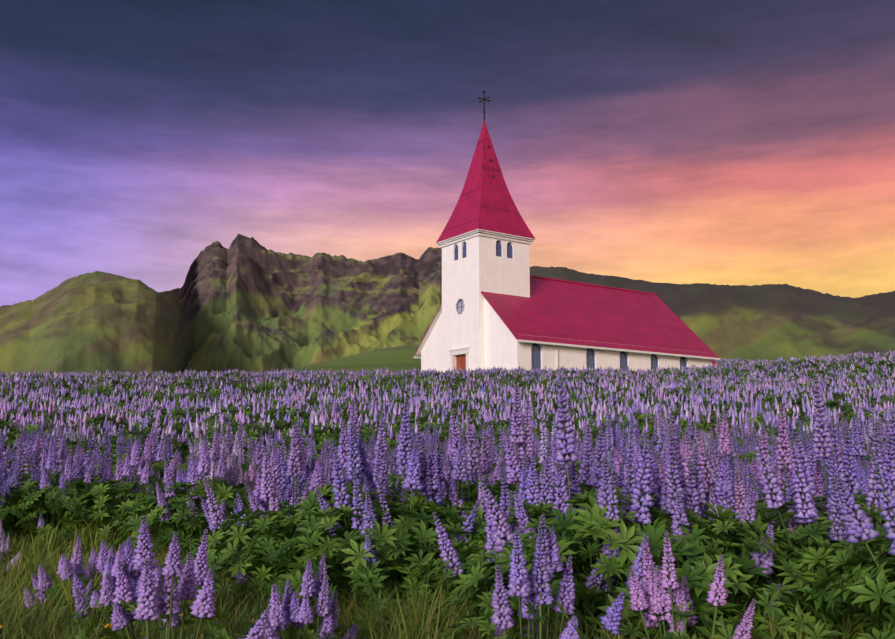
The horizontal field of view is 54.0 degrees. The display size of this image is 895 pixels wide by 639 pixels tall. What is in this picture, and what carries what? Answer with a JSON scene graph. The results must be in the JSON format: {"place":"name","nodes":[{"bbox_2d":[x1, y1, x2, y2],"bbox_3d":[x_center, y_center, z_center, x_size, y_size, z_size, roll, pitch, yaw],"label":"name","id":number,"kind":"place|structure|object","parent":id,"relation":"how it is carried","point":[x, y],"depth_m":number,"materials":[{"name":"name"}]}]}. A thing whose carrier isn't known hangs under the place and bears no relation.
{"place":"outdoors","nodes":[
{"label":"outdoors","id":0,"kind":"place"},
{"bbox_2d":[0,489,891,638],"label":"grass","id":1,"kind":"structure","parent":0,"point":[16,616],"depth_m":2.50,"materials":[{"name":"green plant"}]},
{"bbox_2d":[2,344,891,633],"bbox_3d":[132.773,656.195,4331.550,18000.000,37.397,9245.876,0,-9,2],"label":"ground","id":2,"kind":"structure","parent":0,"point":[398,358],"depth_m":71.77,"materials":[{"name":"green plant"}]},
{"bbox_2d":[0,350,894,638],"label":"lupine","id":3,"kind":"object","parent":2,"relation":"on","point":[718,474],"depth_m":3.09,"materials":[{"name":"purple plant"}]},
{"bbox_2d":[414,90,719,372],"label":"church","id":4,"kind":"structure","parent":2,"relation":"on","point":[502,307],"depth_m":58.02,"materials":[{"name":"painted wood"},{"name":"metal"},{"name":"glass"}]},
{"bbox_2d":[0,233,894,374],"bbox_3d":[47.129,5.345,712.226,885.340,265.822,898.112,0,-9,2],"label":"mountains","id":5,"kind":"structure","parent":0,"point":[245,304],"depth_m":658.06,"materials":[{"name":"green plant"}]},
{"bbox_2d":[0,0,894,305],"label":"sky","id":6,"kind":"structure","parent":0,"point":[718,142],"materials":[{"name":"purple"}]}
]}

